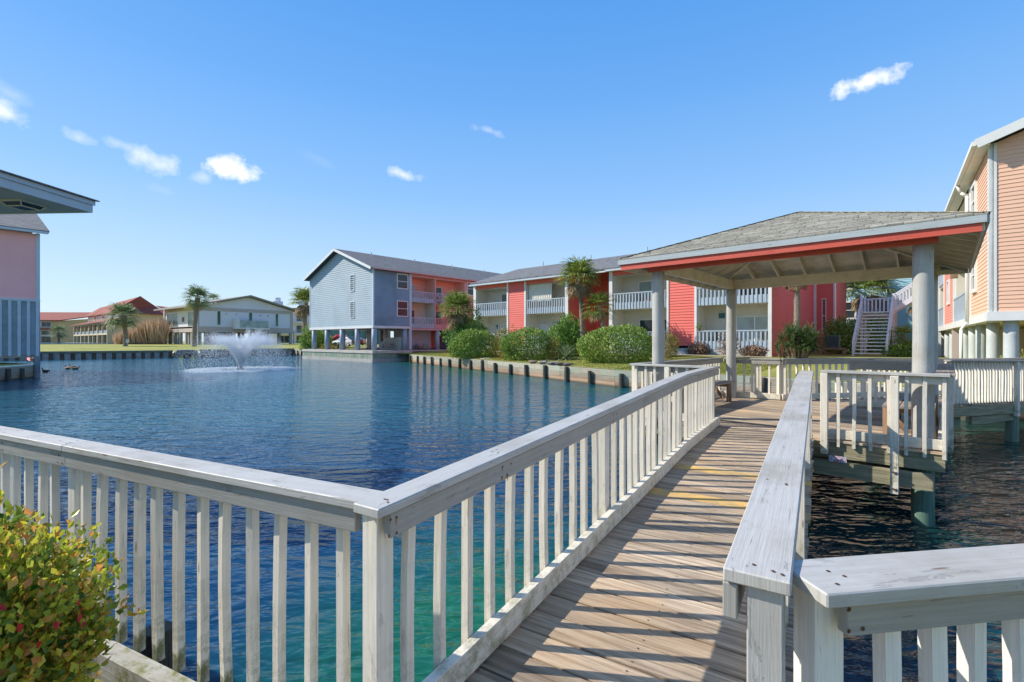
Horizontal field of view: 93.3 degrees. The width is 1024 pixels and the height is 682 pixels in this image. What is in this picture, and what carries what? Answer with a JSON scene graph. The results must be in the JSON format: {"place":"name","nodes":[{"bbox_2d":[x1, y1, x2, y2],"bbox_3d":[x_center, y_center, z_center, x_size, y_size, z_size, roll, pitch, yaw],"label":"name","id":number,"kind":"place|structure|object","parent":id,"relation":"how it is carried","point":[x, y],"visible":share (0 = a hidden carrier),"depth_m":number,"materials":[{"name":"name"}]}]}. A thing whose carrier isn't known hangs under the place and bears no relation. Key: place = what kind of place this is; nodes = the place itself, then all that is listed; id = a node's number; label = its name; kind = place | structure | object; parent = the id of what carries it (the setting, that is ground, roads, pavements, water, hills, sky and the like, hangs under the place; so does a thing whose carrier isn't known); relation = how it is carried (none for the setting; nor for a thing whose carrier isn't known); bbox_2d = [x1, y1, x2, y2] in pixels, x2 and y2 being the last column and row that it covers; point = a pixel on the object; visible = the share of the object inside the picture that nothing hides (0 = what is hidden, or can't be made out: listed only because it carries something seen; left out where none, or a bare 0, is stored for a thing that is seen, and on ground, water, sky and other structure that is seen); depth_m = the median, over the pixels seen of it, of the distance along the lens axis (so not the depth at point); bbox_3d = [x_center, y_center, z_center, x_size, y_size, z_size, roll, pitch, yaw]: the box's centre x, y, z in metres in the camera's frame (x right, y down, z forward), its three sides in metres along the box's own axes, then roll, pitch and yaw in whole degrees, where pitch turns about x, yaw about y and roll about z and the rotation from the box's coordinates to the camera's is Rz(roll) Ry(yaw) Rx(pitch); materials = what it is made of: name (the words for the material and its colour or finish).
{"place":"outdoors","nodes":[
{"label":"outdoors","id":0,"kind":"place"},
{"bbox_2d":[0,169,99,213],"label":"pavilion roof","id":1,"kind":"structure","parent":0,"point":[21,194],"depth_m":9.49,"materials":[{"name":"grey wood"}]},
{"bbox_2d":[40,342,113,343],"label":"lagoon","id":2,"kind":"structure","parent":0,"point":[71,343],"depth_m":119.93,"materials":[{"name":"liquid"}]},
{"bbox_2d":[0,341,948,681],"bbox_3d":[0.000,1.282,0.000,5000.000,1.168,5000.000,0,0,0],"label":"ground","id":3,"kind":"structure","parent":0,"point":[284,345],"depth_m":41.65,"materials":[{"name":"green plant"}]},
{"bbox_2d":[0,214,48,377],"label":"apartment building","id":4,"kind":"structure","parent":3,"relation":"on","point":[19,289],"depth_m":31.85,"materials":[{"name":"pink"}]},
{"bbox_2d":[47,324,68,342],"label":"sabal palm","id":5,"kind":"object","parent":3,"relation":"on","point":[58,331],"visible":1,"depth_m":164.69,"materials":[{"name":"green plant"}]},
{"bbox_2d":[40,312,90,341],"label":"town houses","id":6,"kind":"structure","parent":3,"relation":"on","point":[49,321],"depth_m":217.67,"materials":[{"name":"beige paint"}]},
{"bbox_2d":[41,336,50,341],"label":"window","id":7,"kind":"structure","parent":6,"relation":"in","point":[43,338],"depth_m":215.93,"materials":[{"name":"grey glass"}]},
{"bbox_2d":[71,296,173,342],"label":"town houses","id":8,"kind":"structure","parent":3,"relation":"on","point":[91,331],"depth_m":160.52,"materials":[{"name":"beige paint"}]},
{"bbox_2d":[101,301,143,345],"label":"sabal palm","id":9,"kind":"object","parent":3,"relation":"on","point":[123,310],"visible":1,"depth_m":85.58,"materials":[{"name":"green plant"}]},
{"bbox_2d":[81,639,195,681],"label":"kerb wall","id":10,"kind":"structure","parent":3,"relation":"on","point":[125,664],"depth_m":2.56,"materials":[{"name":"concrete"}]},
{"bbox_2d":[0,426,382,681],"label":"railing","id":11,"kind":"object","parent":10,"relation":"on","point":[313,504],"visible":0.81,"depth_m":2.49,"materials":[{"name":"paint"}]},
{"bbox_2d":[112,317,171,343],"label":"reed bed","id":12,"kind":"object","parent":3,"relation":"on","point":[151,331],"visible":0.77,"depth_m":106.11,"materials":[{"name":"beige plant"}]},
{"bbox_2d":[172,349,199,357],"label":"rocks","id":13,"kind":"object","parent":3,"relation":"on","point":[183,353],"visible":0.74,"depth_m":70.91,"materials":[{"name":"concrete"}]},
{"bbox_2d":[180,283,212,346],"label":"sabal palm","id":14,"kind":"object","parent":3,"relation":"on","point":[193,291],"visible":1,"depth_m":83.67,"materials":[{"name":"green plant"}]},
{"bbox_2d":[154,295,295,344],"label":"clubhouse","id":15,"kind":"structure","parent":3,"relation":"on","point":[238,316],"depth_m":107.22,"materials":[{"name":"paint"}]},
{"bbox_2d":[167,313,171,327],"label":"window","id":16,"kind":"structure","parent":15,"relation":"in","point":[169,315],"depth_m":109.96,"materials":[{"name":"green glass"}]},
{"bbox_2d":[172,312,177,326],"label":"window","id":17,"kind":"structure","parent":15,"relation":"in","point":[174,315],"depth_m":107.68,"materials":[{"name":"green glass"}]},
{"bbox_2d":[188,311,193,326],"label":"window","id":18,"kind":"structure","parent":15,"relation":"in","point":[190,313],"depth_m":102.25,"materials":[{"name":"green glass"}]},
{"bbox_2d":[217,310,220,324],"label":"window","id":19,"kind":"structure","parent":15,"relation":"in","point":[218,311],"depth_m":103.15,"materials":[{"name":"green glass"}]},
{"bbox_2d":[275,313,278,326],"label":"window","id":20,"kind":"structure","parent":15,"relation":"in","point":[276,315],"depth_m":112.94,"materials":[{"name":"green glass"}]},
{"bbox_2d":[199,348,293,356],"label":"seawall","id":21,"kind":"object","parent":3,"relation":"on","point":[253,352],"visible":0.35,"depth_m":78.56,"materials":[{"name":"grey stone"}]},
{"bbox_2d":[269,298,309,342],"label":"apartment building","id":22,"kind":"structure","parent":3,"relation":"on","point":[297,326],"depth_m":155.31,"materials":[{"name":"paint"}]},
{"bbox_2d":[280,335,288,342],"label":"window","id":23,"kind":"structure","parent":22,"relation":"in","point":[283,338],"depth_m":155.72,"materials":[{"name":"grey glass"}]},
{"bbox_2d":[286,286,309,333],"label":"sabal palm","id":24,"kind":"object","parent":3,"relation":"on","point":[303,295],"visible":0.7,"depth_m":96.69,"materials":[{"name":"green plant"}]},
{"bbox_2d":[297,325,330,351],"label":"shrub","id":25,"kind":"object","parent":3,"relation":"on","point":[305,340],"visible":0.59,"depth_m":73.06,"materials":[{"name":"green plant"}]},
{"bbox_2d":[319,342,346,348],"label":"shrub","id":26,"kind":"object","parent":3,"relation":"on","point":[335,345],"visible":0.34,"depth_m":65.74,"materials":[{"name":"green plant"}]},
{"bbox_2d":[323,330,379,343],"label":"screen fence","id":27,"kind":"object","parent":3,"relation":"on","point":[333,333],"visible":0.16,"depth_m":105.60,"materials":[{"name":"grey fabric"}]},
{"bbox_2d":[303,249,499,350],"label":"apartment building","id":28,"kind":"structure","parent":3,"relation":"on","point":[371,294],"depth_m":62.16,"materials":[{"name":"blue"}]},
{"bbox_2d":[350,274,354,291],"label":"window","id":29,"kind":"structure","parent":28,"relation":"in","point":[352,274],"depth_m":59.68,"materials":[{"name":"white glass"}]},
{"bbox_2d":[350,301,354,317],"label":"window","id":30,"kind":"structure","parent":28,"relation":"in","point":[350,301],"depth_m":59.68,"materials":[{"name":"white glass"}]},
{"bbox_2d":[397,273,407,289],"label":"window","id":31,"kind":"structure","parent":28,"relation":"in","point":[402,279],"depth_m":59.57,"materials":[{"name":"white glass"}]},
{"bbox_2d":[397,300,407,316],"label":"window","id":32,"kind":"structure","parent":28,"relation":"in","point":[402,306],"depth_m":59.57,"materials":[{"name":"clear glass"}]},
{"bbox_2d":[467,282,472,295],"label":"window","id":33,"kind":"structure","parent":28,"relation":"in","point":[469,289],"depth_m":68.00,"materials":[{"name":"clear glass"}]},
{"bbox_2d":[438,287,479,344],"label":"sabal palm","id":34,"kind":"object","parent":3,"relation":"on","point":[460,299],"visible":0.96,"depth_m":45.38,"materials":[{"name":"green plant"}]},
{"bbox_2d":[439,308,487,355],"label":"oleander","id":35,"kind":"object","parent":3,"relation":"on","point":[474,325],"visible":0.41,"depth_m":45.40,"materials":[{"name":"green plant"}]},
{"bbox_2d":[446,328,497,359],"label":"hedge","id":36,"kind":"object","parent":3,"relation":"on","point":[459,352],"visible":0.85,"depth_m":42.03,"materials":[{"name":"green plant"}]},
{"bbox_2d":[485,324,518,357],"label":"ornamental shrub","id":37,"kind":"object","parent":3,"relation":"on","point":[497,343],"visible":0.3,"depth_m":41.35,"materials":[{"name":"green plant"}]},
{"bbox_2d":[498,326,555,360],"bbox_3d":[1.211,0.251,37.026,4.556,2.764,3.390,0,0,0],"label":"hedge","id":38,"kind":"object","parent":3,"relation":"on","point":[516,337],"visible":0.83,"depth_m":36.21,"materials":[{"name":"green plant"}]},
{"bbox_2d":[544,336,561,359],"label":"ornamental shrub","id":39,"kind":"object","parent":3,"relation":"on","point":[552,350],"visible":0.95,"depth_m":35.84,"materials":[{"name":"green plant"}]},
{"bbox_2d":[550,342,577,360],"bbox_3d":[3.948,0.807,35.492,2.652,1.855,2.707,0,0,0],"label":"cycad","id":40,"kind":"object","parent":3,"relation":"on","point":[565,353],"visible":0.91,"depth_m":35.33,"materials":[{"name":"green plant"}]},
{"bbox_2d":[547,311,586,356],"bbox_3d":[4.509,-0.532,39.474,3.693,3.970,2.734,0,0,0],"label":"oleander","id":41,"kind":"object","parent":3,"relation":"on","point":[565,329],"visible":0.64,"depth_m":38.88,"materials":[{"name":"green plant"}]},
{"bbox_2d":[552,255,601,356],"bbox_3d":[5.044,-2.811,38.584,4.402,8.555,4.747,0,0,0],"label":"sabal palm","id":42,"kind":"object","parent":3,"relation":"on","point":[579,289],"visible":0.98,"depth_m":38.01,"materials":[{"name":"green plant"}]},
{"bbox_2d":[579,287,617,354],"bbox_3d":[6.719,-1.413,37.588,3.306,5.701,3.295,0,0,0],"label":"sabal palm","id":43,"kind":"object","parent":3,"relation":"on","point":[599,298],"visible":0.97,"depth_m":37.22,"materials":[{"name":"green plant"}]},
{"bbox_2d":[575,323,651,363],"bbox_3d":[6.891,0.171,31.424,5.657,2.762,3.908,0,0,0],"label":"hedge","id":44,"kind":"object","parent":3,"relation":"on","point":[638,336],"visible":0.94,"depth_m":30.54,"materials":[{"name":"green plant"}]},
{"bbox_2d":[468,247,846,356],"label":"apartment building","id":45,"kind":"structure","parent":3,"relation":"on","point":[535,297],"depth_m":42.10,"materials":[{"name":"red"}]},
{"bbox_2d":[501,293,506,309],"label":"sliding door","id":46,"kind":"structure","parent":45,"relation":"in","point":[503,296],"depth_m":52.71,"materials":[{"name":"white glass"}]},
{"bbox_2d":[638,280,665,300],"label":"sliding door","id":47,"kind":"structure","parent":45,"relation":"in","point":[642,285],"depth_m":41.48,"materials":[{"name":"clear glass"}]},
{"bbox_2d":[639,318,666,340],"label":"sliding door","id":48,"kind":"structure","parent":45,"relation":"in","point":[645,323],"depth_m":41.42,"materials":[{"name":"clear glass"}]},
{"bbox_2d":[736,315,767,340],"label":"sliding door","id":49,"kind":"structure","parent":45,"relation":"in","point":[757,322],"depth_m":35.87,"materials":[{"name":"grey glass"}]},
{"bbox_2d":[737,288,767,295],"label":"sliding door","id":50,"kind":"structure","parent":45,"relation":"in","point":[758,289],"depth_m":35.78,"materials":[{"name":"grey glass"}]},
{"bbox_2d":[822,298,825,332],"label":"window","id":51,"kind":"structure","parent":45,"relation":"in","point":[822,298],"depth_m":43.24,"materials":[{"name":"glass"}]},
{"bbox_2d":[665,327,679,358],"bbox_3d":[10.713,0.169,32.992,1.575,2.323,1.656,0,0,13],"label":"ornamental shrub","id":52,"kind":"object","parent":3,"relation":"on","point":[668,352],"visible":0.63,"depth_m":32.76,"materials":[{"name":"yellow plant"}]},
{"bbox_2d":[683,341,710,355],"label":"dry shrub","id":53,"kind":"object","parent":3,"relation":"on","point":[697,348],"visible":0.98,"depth_m":36.07,"materials":[{"name":"brown plant"}]},
{"bbox_2d":[715,332,740,356],"bbox_3d":[15.005,0.264,33.465,1.767,1.908,1.518,0,0,0],"label":"dry shrub","id":54,"kind":"object","parent":3,"relation":"on","point":[724,346],"visible":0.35,"depth_m":33.48,"materials":[{"name":"beige plant"}]},
{"bbox_2d":[739,344,769,357],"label":"dry shrub","id":55,"kind":"object","parent":3,"relation":"on","point":[753,350],"visible":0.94,"depth_m":32.69,"materials":[{"name":"brown plant"}]},
{"bbox_2d":[773,338,790,357],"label":"yucca","id":56,"kind":"object","parent":3,"relation":"on","point":[777,346],"visible":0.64,"depth_m":31.42,"materials":[{"name":"green plant"}]},
{"bbox_2d":[783,285,808,350],"bbox_3d":[19.541,-2.258,32.990,2.750,7.066,2.865,0,0,0],"label":"sabal palm","id":57,"kind":"object","parent":3,"relation":"on","point":[797,311],"visible":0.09,"depth_m":32.85,"materials":[{"name":"brown plant"}]},
{"bbox_2d":[771,319,827,357],"bbox_3d":[18.375,-0.184,30.803,3.450,2.588,3.244,0,0,-18],"label":"shrub","id":58,"kind":"object","parent":3,"relation":"on","point":[803,342],"visible":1,"depth_m":30.44,"materials":[{"name":"green plant"}]},
{"bbox_2d":[820,335,846,354],"bbox_3d":[24.565,0.370,37.000,1.600,1.600,1.000,0,0,42],"label":"condenser unit","id":59,"kind":"object","parent":3,"relation":"on","point":[832,342],"visible":0.96,"depth_m":36.67,"materials":[{"name":"grey metal"}]},
{"bbox_2d":[820,314,859,353],"bbox_3d":[27.239,-0.475,40.129,3.095,3.584,3.004,0,0,-41],"label":"shrub","id":60,"kind":"object","parent":3,"relation":"on","point":[843,329],"visible":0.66,"depth_m":39.56,"materials":[{"name":"green plant"}]},
{"bbox_2d":[846,279,900,339],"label":"sabal palm","id":61,"kind":"object","parent":3,"relation":"on","point":[865,284],"visible":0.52,"depth_m":46.05,"materials":[{"name":"green plant"}]},
{"bbox_2d":[840,316,908,352],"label":"shrub","id":62,"kind":"object","parent":3,"relation":"on","point":[875,340],"visible":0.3,"depth_m":43.36,"materials":[{"name":"green plant"}]},
{"bbox_2d":[846,278,911,350],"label":"apartment building","id":63,"kind":"structure","parent":3,"relation":"on","point":[903,319],"depth_m":45.95,"materials":[{"name":"teal"}]},
{"bbox_2d":[846,301,855,318],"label":"window","id":64,"kind":"structure","parent":63,"relation":"in","point":[851,313],"depth_m":47.85,"materials":[{"name":"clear glass"}]},
{"bbox_2d":[852,283,911,356],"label":"staircase","id":65,"kind":"structure","parent":3,"relation":"on","point":[896,305],"depth_m":36.62,"materials":[{"name":"white paint"}]},
{"bbox_2d":[881,342,911,356],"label":"shrub","id":66,"kind":"object","parent":3,"relation":"on","point":[893,350],"visible":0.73,"depth_m":32.70,"materials":[{"name":"green plant"}]},
{"bbox_2d":[888,324,911,353],"bbox_3d":[27.155,-0.045,33.454,2.080,2.640,2.028,0,0,-27],"label":"shrub","id":67,"kind":"object","parent":3,"relation":"on","point":[904,329],"visible":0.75,"depth_m":33.41,"materials":[{"name":"green plant"}]},
{"bbox_2d":[901,285,911,315],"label":"sabal palm","id":68,"kind":"object","parent":3,"relation":"on","point":[910,310],"visible":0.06,"depth_m":40.19,"materials":[{"name":"green plant"}]},
{"bbox_2d":[938,117,1023,359],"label":"apartment building","id":69,"kind":"structure","parent":3,"relation":"on","point":[981,310],"depth_m":16.02,"materials":[{"name":"orange"}]},
{"bbox_2d":[946,279,949,305],"bbox_3d":[24.785,-2.750,27.470,0.120,1.400,1.200,0,0,38],"label":"window","id":70,"kind":"structure","parent":69,"relation":"in","point":[948,281],"depth_m":27.16,"materials":[{"name":"white glass"}]},
{"bbox_2d":[970,260,977,293],"bbox_3d":[17.975,-2.575,18.799,0.704,1.430,1.114,0,0,8],"label":"window","id":71,"kind":"structure","parent":69,"relation":"in","point":[974,276],"depth_m":18.38,"materials":[{"name":"clear glass"}]},
{"bbox_2d":[971,179,977,210],"bbox_3d":[17.975,-5.450,18.799,0.704,1.380,1.114,0,0,8],"label":"window","id":72,"kind":"structure","parent":69,"relation":"in","point":[974,198],"depth_m":18.38,"materials":[{"name":"clear glass"}]},
{"bbox_2d":[0,353,1023,681],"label":"water","id":73,"kind":"structure","parent":0,"point":[374,425],"depth_m":9.36,"materials":[{"name":"blue liquid"}]},
{"bbox_2d":[0,365,33,380],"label":"seawall","id":74,"kind":"object","parent":73,"relation":"in","point":[11,373],"visible":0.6,"depth_m":30.69,"materials":[{"name":"grey concrete"}]},
{"bbox_2d":[0,350,172,360],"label":"seawall","id":75,"kind":"object","parent":73,"relation":"in","point":[58,355],"visible":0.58,"depth_m":65.52,"materials":[{"name":"grey concrete"}]},
{"bbox_2d":[141,621,172,669],"bbox_3d":[-2.504,2.540,3.424,0.199,1.020,0.201,0,0,0],"label":"mooring pile","id":76,"kind":"object","parent":73,"relation":"in","point":[167,661],"visible":0.29,"depth_m":3.39,"materials":[{"name":"brown wood"}]},
{"bbox_2d":[173,328,305,372],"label":"fountain","id":77,"kind":"object","parent":73,"relation":"on","point":[242,352],"visible":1,"depth_m":40.63,"materials":[{"name":"white liquid"}]},
{"bbox_2d":[302,348,448,361],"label":"seawall","id":78,"kind":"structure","parent":73,"relation":"in","point":[364,355],"depth_m":58.65,"materials":[{"name":"concrete"}]},
{"bbox_2d":[464,426,813,681],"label":"footbridge","id":79,"kind":"object","parent":73,"relation":"in","point":[635,594],"visible":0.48,"depth_m":2.94,"materials":[{"name":"brown wood"}]},
{"bbox_2d":[353,366,719,681],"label":"railing","id":80,"kind":"object","parent":79,"relation":"attached to","point":[405,508],"visible":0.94,"depth_m":2.73,"materials":[{"name":"paint"}]},
{"bbox_2d":[723,370,813,681],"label":"railing","id":81,"kind":"object","parent":79,"relation":"attached to","point":[767,549],"visible":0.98,"depth_m":1.51,"materials":[{"name":"paint"}]},
{"bbox_2d":[793,543,1023,681],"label":"railing","id":82,"kind":"object","parent":79,"relation":"attached to","point":[886,599],"visible":0.94,"depth_m":1.34,"materials":[{"name":"paint"}]},
{"bbox_2d":[409,354,1023,420],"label":"seawall","id":83,"kind":"object","parent":73,"relation":"in","point":[595,376],"visible":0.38,"depth_m":28.70,"materials":[{"name":"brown wood"}]},
{"bbox_2d":[617,211,991,525],"bbox_3d":[5.542,0.477,9.341,5.068,5.946,5.073,0,0,42],"label":"gazebo","id":84,"kind":"object","parent":73,"relation":"in","point":[923,250],"visible":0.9,"depth_m":7.87,"materials":[{"name":"grey wood"}]},
{"bbox_2d":[630,363,714,425],"bbox_3d":[2.821,1.069,8.551,1.570,1.302,0.166,0,0,42],"label":"railing","id":85,"kind":"object","parent":84,"relation":"attached to","point":[667,369],"visible":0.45,"depth_m":8.72,"materials":[{"name":"paint"}]},
{"bbox_2d":[632,357,723,401],"bbox_3d":[3.862,1.069,10.816,0.166,1.302,4.596,0,0,42],"label":"railing","id":86,"kind":"object","parent":84,"relation":"attached to","point":[715,361],"visible":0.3,"depth_m":10.94,"materials":[{"name":"paint"}]},
{"bbox_2d":[671,380,734,412],"bbox_3d":[4.012,1.181,10.382,0.490,0.479,3.200,0,0,42],"label":"bench","id":87,"kind":"object","parent":84,"relation":"on","point":[727,384],"visible":0.37,"depth_m":11.22,"materials":[{"name":"brown wood"}]},
{"bbox_2d":[724,357,786,400],"bbox_3d":[6.011,1.069,11.984,1.417,1.302,0.166,0,0,42],"label":"railing","id":88,"kind":"object","parent":84,"relation":"attached to","point":[757,362],"visible":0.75,"depth_m":11.88,"materials":[{"name":"paint"}]},
{"bbox_2d":[829,455,846,463],"bbox_3d":[4.615,1.675,6.852,0.210,0.085,0.010,0,0,42],"label":"plaque","id":89,"kind":"object","parent":84,"relation":"attached to","point":[832,458],"visible":1,"depth_m":6.84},
{"bbox_2d":[849,360,911,407],"bbox_3d":[7.844,1.069,10.199,1.190,1.302,0.166,0,0,42],"label":"bench","id":90,"kind":"object","parent":84,"relation":"attached to","point":[896,366],"visible":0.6,"depth_m":10.26,"materials":[{"name":"paint"}]},
{"bbox_2d":[820,370,950,459],"bbox_3d":[5.019,1.019,6.572,1.394,1.202,0.166,0,0,42],"label":"railing","id":91,"kind":"object","parent":84,"relation":"attached to","point":[924,442],"visible":0.94,"depth_m":6.61,"materials":[{"name":"paint"}]},
{"bbox_2d":[890,376,898,494],"bbox_3d":[5.061,1.242,6.398,0.090,1.555,0.112,0,0,42],"label":"support post","id":92,"kind":"object","parent":84,"relation":"attached to","point":[894,434],"visible":1,"depth_m":6.37,"materials":[{"name":"beige paint"}]},
{"bbox_2d":[882,393,937,438],"bbox_3d":[6.459,1.181,7.809,0.610,0.479,2.350,0,0,42],"label":"bench","id":93,"kind":"object","parent":84,"relation":"on","point":[901,407],"visible":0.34,"depth_m":7.28,"materials":[{"name":"brown wood"}]},
{"bbox_2d":[935,364,955,461],"bbox_3d":[6.780,1.069,7.560,0.200,1.302,3.690,0,0,42],"label":"railing","id":94,"kind":"object","parent":84,"relation":"attached to","point":[945,369],"visible":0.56,"depth_m":7.44,"materials":[{"name":"white wood"}]},
{"bbox_2d":[812,394,1023,441],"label":"walkway","id":95,"kind":"structure","parent":73,"relation":"in","point":[996,413],"depth_m":11.44,"materials":[{"name":"grey wood"}]},
{"bbox_2d":[777,358,1023,399],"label":"railing","id":96,"kind":"object","parent":95,"relation":"on","point":[816,362],"visible":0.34,"depth_m":11.88,"materials":[{"name":"paint"}]},
{"bbox_2d":[944,360,1023,416],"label":"railing","id":97,"kind":"object","parent":95,"relation":"attached to","point":[991,389],"visible":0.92,"depth_m":11.32,"materials":[{"name":"paint"}]},
{"bbox_2d":[0,0,1023,352],"label":"sky","id":98,"kind":"structure","parent":0,"point":[225,147],"materials":[{"name":"blue"}]},
{"bbox_2d":[411,352,775,374],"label":"grass","id":99,"kind":"structure","parent":0,"point":[723,364],"depth_m":29.04,"materials":[{"name":"green plant"}]},
{"bbox_2d":[675,354,760,356],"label":"path","id":100,"kind":"structure","parent":0,"point":[724,355],"depth_m":32.78,"materials":[{"name":"beige concrete"}]},
{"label":"soil","id":101,"kind":"structure","parent":0,"visible":0},
{"bbox_2d":[0,462,147,681],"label":"flowering shrub","id":102,"kind":"object","parent":101,"relation":"on","point":[43,638],"visible":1,"depth_m":1.77,"materials":[{"name":"green plant"}]},
{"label":"parking court","id":103,"kind":"structure","parent":0,"visible":0},
{"bbox_2d":[332,337,360,346],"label":"parked car","id":104,"kind":"object","parent":103,"relation":"on","point":[350,341],"visible":0.41,"depth_m":70.68,"materials":[{"name":"white paint"}]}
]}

